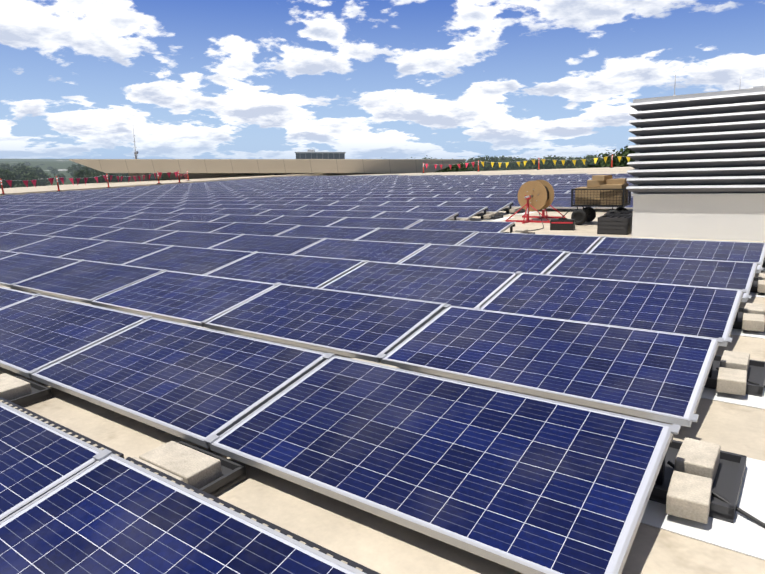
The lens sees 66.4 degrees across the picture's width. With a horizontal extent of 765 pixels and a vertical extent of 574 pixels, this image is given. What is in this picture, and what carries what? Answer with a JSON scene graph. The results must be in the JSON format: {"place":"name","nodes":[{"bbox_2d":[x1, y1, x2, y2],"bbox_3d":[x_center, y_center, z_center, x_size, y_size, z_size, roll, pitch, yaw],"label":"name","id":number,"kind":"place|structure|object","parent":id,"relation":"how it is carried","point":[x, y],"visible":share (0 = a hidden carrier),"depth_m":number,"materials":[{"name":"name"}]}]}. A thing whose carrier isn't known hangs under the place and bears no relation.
{"place":"outdoors","nodes":[
{"label":"outdoors","id":0,"kind":"place"},
{"bbox_2d":[0,159,466,187],"bbox_3d":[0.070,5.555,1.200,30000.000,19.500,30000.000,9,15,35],"label":"terrain ground","id":1,"kind":"structure","parent":0,"point":[61,165],"depth_m":840.74,"materials":[{"name":"green plant"}]},
{"bbox_2d":[0,163,14,177],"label":"tree","id":2,"kind":"object","parent":1,"relation":"on","point":[8,166],"visible":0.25,"depth_m":340.00,"materials":[{"name":"green plant"}]},
{"bbox_2d":[0,168,18,187],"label":"tree","id":3,"kind":"object","parent":1,"relation":"on","point":[6,176],"visible":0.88,"depth_m":203.72,"materials":[{"name":"green plant"}]},
{"bbox_2d":[12,168,32,180],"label":"tree","id":4,"kind":"object","parent":1,"relation":"on","point":[20,171],"visible":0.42,"depth_m":247.42,"materials":[{"name":"green plant"}]},
{"bbox_2d":[11,165,36,178],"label":"tree","id":5,"kind":"object","parent":1,"relation":"on","point":[23,167],"visible":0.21,"depth_m":273.20,"materials":[{"name":"green plant"}]},
{"bbox_2d":[17,177,39,186],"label":"tree","id":6,"kind":"object","parent":1,"relation":"on","point":[30,183],"visible":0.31,"depth_m":205.27,"materials":[{"name":"green plant"}]},
{"bbox_2d":[16,172,42,186],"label":"tree","id":7,"kind":"object","parent":1,"relation":"on","point":[31,175],"visible":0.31,"depth_m":220.17,"materials":[{"name":"green plant"}]},
{"bbox_2d":[30,166,43,180],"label":"tree","id":8,"kind":"object","parent":1,"relation":"on","point":[37,169],"visible":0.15,"depth_m":298.83,"materials":[{"name":"green plant"}]},
{"bbox_2d":[36,172,50,185],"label":"tree","id":9,"kind":"object","parent":1,"relation":"on","point":[44,177],"visible":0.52,"depth_m":257.23,"materials":[{"name":"green plant"}]},
{"bbox_2d":[49,168,59,174],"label":"tree","id":10,"kind":"object","parent":1,"relation":"on","point":[55,171],"visible":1,"depth_m":508.93,"materials":[{"name":"green plant"}]},
{"bbox_2d":[54,173,65,183],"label":"tree","id":11,"kind":"object","parent":1,"relation":"on","point":[62,175],"visible":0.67,"depth_m":321.34,"materials":[{"name":"green plant"}]},
{"bbox_2d":[66,163,85,177],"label":"tree","id":12,"kind":"object","parent":1,"relation":"on","point":[74,167],"visible":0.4,"depth_m":353.78,"materials":[{"name":"green plant"}]},
{"bbox_2d":[71,168,99,183],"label":"tree","id":13,"kind":"object","parent":1,"relation":"on","point":[78,174],"visible":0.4,"depth_m":201.84,"materials":[{"name":"green plant"}]},
{"bbox_2d":[74,166,100,182],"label":"tree","id":14,"kind":"object","parent":1,"relation":"on","point":[88,169],"visible":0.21,"depth_m":231.91,"materials":[{"name":"green plant"}]},
{"bbox_2d":[93,169,119,182],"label":"tree","id":15,"kind":"object","parent":1,"relation":"on","point":[102,179],"visible":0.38,"depth_m":212.70,"materials":[{"name":"green plant"}]},
{"bbox_2d":[111,173,128,181],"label":"tree","id":16,"kind":"object","parent":1,"relation":"on","point":[124,178],"visible":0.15,"depth_m":262.92,"materials":[{"name":"green plant"}]},
{"bbox_2d":[0,173,330,195],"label":"roof parapet","id":17,"kind":"structure","parent":1,"relation":"on","point":[37,189],"depth_m":59.85,"materials":[{"name":"beige concrete"}]},
{"bbox_2d":[69,159,465,181],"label":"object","id":18,"kind":"object","parent":17,"relation":"on","point":[204,168],"visible":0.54,"depth_m":71.08,"materials":[{"name":"beige concrete"}]},
{"bbox_2d":[133,128,137,158],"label":"antenna mast","id":19,"kind":"object","parent":18,"relation":"on","point":[135,152],"visible":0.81,"depth_m":74.23,"materials":[{"name":"grey metal"}]},
{"bbox_2d":[295,150,345,158],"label":"office block","id":20,"kind":"structure","parent":1,"relation":"on","point":[310,154],"depth_m":223.00,"materials":[{"name":"grey"}]},
{"bbox_2d":[0,167,764,573],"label":"roof slab","id":21,"kind":"structure","parent":1,"relation":"on","point":[376,543],"depth_m":2.66,"materials":[{"name":"beige concrete"}]},
{"bbox_2d":[38,156,623,179],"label":"pennant lines","id":22,"kind":"object","parent":21,"relation":"on","point":[424,163],"visible":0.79,"depth_m":53.19,"materials":[{"name":"red"}]},
{"bbox_2d":[10,204,764,522],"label":"ballast trays","id":23,"kind":"object","parent":21,"relation":"on","point":[728,480],"depth_m":2.76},
{"bbox_2d":[0,203,741,573],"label":"racking rails","id":24,"kind":"object","parent":23,"relation":"on","point":[212,497],"depth_m":2.29,"materials":[{"name":"grey metal"}]},
{"bbox_2d":[0,173,764,573],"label":"solar panel frames","id":25,"kind":"structure","parent":23,"relation":"on","point":[518,565],"depth_m":3.52,"materials":[{"name":"silver metal"}]},
{"bbox_2d":[0,173,764,573],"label":"solar panels","id":26,"kind":"object","parent":25,"relation":"in","point":[554,487],"visible":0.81,"depth_m":3.90,"materials":[{"name":"blue glass"}]},
{"bbox_2d":[6,200,763,460],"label":"panel clamps","id":27,"kind":"object","parent":25,"relation":"attached to","point":[212,438],"visible":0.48,"depth_m":4.12,"materials":[{"name":"silver metal"}]},
{"bbox_2d":[0,207,764,523],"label":"ballast blocks","id":28,"kind":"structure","parent":23,"relation":"on","point":[696,465],"depth_m":2.75,"materials":[{"name":"concrete"}]},
{"bbox_2d":[502,211,543,232],"bbox_3d":[2.820,-1.307,11.819,1.966,0.369,0.685,-10,16,-38],"label":"black cable","id":29,"kind":"object","parent":21,"relation":"on","point":[530,230],"visible":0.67,"depth_m":11.63,"materials":[{"name":"black plastic"}]},
{"bbox_2d":[506,180,565,223],"bbox_3d":[3.506,-1.982,13.346,1.050,0.905,1.440,6,15,36],"label":"cable reel on stands","id":30,"kind":"object","parent":21,"relation":"on","point":[535,195],"visible":0.98,"depth_m":13.16,"materials":[{"name":"brown wood"}]},
{"bbox_2d":[481,156,629,167],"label":"pennant flags","id":31,"kind":"object","parent":21,"relation":"on","point":[574,161],"visible":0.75,"depth_m":54.61,"materials":[{"name":"yellow"}]},
{"bbox_2d":[550,218,574,230],"bbox_3d":[3.555,-1.240,11.518,0.458,0.244,0.227,6,13,24],"label":"tool case","id":32,"kind":"object","parent":21,"relation":"on","point":[562,224],"visible":1,"depth_m":11.43,"materials":[{"name":"black plastic"}]},
{"bbox_2d":[561,175,630,224],"bbox_3d":[4.302,-1.790,12.064,1.370,1.000,0.971,6,15,36],"label":"garden cart with boxes","id":33,"kind":"object","parent":21,"relation":"on","point":[603,191],"visible":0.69,"depth_m":11.91,"materials":[{"name":"black"}]},
{"bbox_2d":[597,211,632,234],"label":"ballast tray stacks","id":34,"kind":"object","parent":21,"relation":"on","point":[612,223],"visible":0.9,"depth_m":10.57,"materials":[{"name":"grey plastic"}]},
{"bbox_2d":[476,211,764,559],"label":"roof membrane sheets","id":35,"kind":"object","parent":21,"relation":"on","point":[742,534],"visible":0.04,"depth_m":2.39,"materials":[{"name":"white"}]},
{"bbox_2d":[626,71,764,240],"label":"ventilation unit","id":36,"kind":"object","parent":21,"relation":"on","point":[698,165],"visible":1,"depth_m":9.35,"materials":[{"name":"white metal"}]},
{"bbox_2d":[667,461,764,527],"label":"cable","id":37,"kind":"object","parent":21,"relation":"on","point":[738,509],"visible":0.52,"depth_m":2.38,"materials":[{"name":"black plastic"}]},
{"bbox_2d":[716,367,764,387],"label":"cable","id":38,"kind":"object","parent":21,"relation":"on","point":[748,381],"visible":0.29,"depth_m":3.60,"materials":[{"name":"black plastic"}]},
{"bbox_2d":[422,155,453,171],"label":"tree","id":39,"kind":"object","parent":1,"relation":"on","point":[442,169],"visible":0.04,"depth_m":155.52,"materials":[{"name":"green plant"}]},
{"bbox_2d":[441,158,464,171],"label":"tree","id":40,"kind":"object","parent":1,"relation":"on","point":[455,167],"visible":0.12,"depth_m":168.04,"materials":[{"name":"green plant"}]},
{"bbox_2d":[452,158,474,171],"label":"tree","id":41,"kind":"object","parent":1,"relation":"on","point":[464,168],"visible":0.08,"depth_m":183.26,"materials":[{"name":"green plant"}]},
{"bbox_2d":[462,161,483,170],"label":"tree","id":42,"kind":"object","parent":1,"relation":"on","point":[475,165],"visible":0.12,"depth_m":220.83,"materials":[{"name":"green plant"}]},
{"bbox_2d":[468,155,497,169],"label":"tree","id":43,"kind":"object","parent":1,"relation":"on","point":[481,158],"visible":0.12,"depth_m":283.94,"materials":[{"name":"green plant"}]},
{"bbox_2d":[475,158,499,170],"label":"tree","id":44,"kind":"object","parent":1,"relation":"on","point":[487,166],"visible":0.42,"depth_m":253.97,"materials":[{"name":"green plant"}]},
{"bbox_2d":[490,156,506,168],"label":"tree","id":45,"kind":"object","parent":1,"relation":"on","point":[502,159],"visible":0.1,"depth_m":308.88,"materials":[{"name":"green plant"}]},
{"bbox_2d":[500,156,518,170],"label":"tree","id":46,"kind":"object","parent":1,"relation":"on","point":[512,160],"visible":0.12,"depth_m":261.47,"materials":[{"name":"green plant"}]},
{"bbox_2d":[509,158,532,169],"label":"tree","id":47,"kind":"object","parent":1,"relation":"on","point":[513,165],"visible":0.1,"depth_m":256.38,"materials":[{"name":"green plant"}]},
{"bbox_2d":[515,156,547,169],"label":"tree","id":48,"kind":"object","parent":1,"relation":"on","point":[526,165],"visible":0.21,"depth_m":229.18,"materials":[{"name":"green plant"}]},
{"bbox_2d":[525,158,556,169],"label":"tree","id":49,"kind":"object","parent":1,"relation":"on","point":[547,164],"visible":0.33,"depth_m":226.01,"materials":[{"name":"green plant"}]},
{"bbox_2d":[548,155,568,166],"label":"tree","id":50,"kind":"object","parent":1,"relation":"on","point":[557,159],"visible":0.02,"depth_m":255.20,"materials":[{"name":"green plant"}]},
{"bbox_2d":[556,158,585,168],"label":"tree","id":51,"kind":"object","parent":1,"relation":"on","point":[561,166],"visible":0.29,"depth_m":231.80,"materials":[{"name":"green plant"}]},
{"bbox_2d":[569,153,598,167],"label":"tree","id":52,"kind":"object","parent":1,"relation":"on","point":[581,163],"visible":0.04,"depth_m":231.56,"materials":[{"name":"green plant"}]},
{"bbox_2d":[578,155,603,167],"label":"tree","id":53,"kind":"object","parent":1,"relation":"on","point":[588,162],"visible":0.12,"depth_m":228.74,"materials":[{"name":"green plant"}]},
{"bbox_2d":[587,144,634,167],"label":"tree","id":54,"kind":"object","parent":1,"relation":"on","point":[623,162],"visible":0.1,"depth_m":111.01,"materials":[{"name":"green plant"}]},
{"bbox_2d":[6,162,474,187],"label":"pennant flags","id":55,"kind":"object","parent":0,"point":[9,182],"visible":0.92,"depth_m":46.73,"materials":[{"name":"red"}]},
{"bbox_2d":[0,0,764,160],"label":"sky","id":56,"kind":"structure","parent":0,"point":[192,79],"materials":[{"name":"blue"}]}
]}

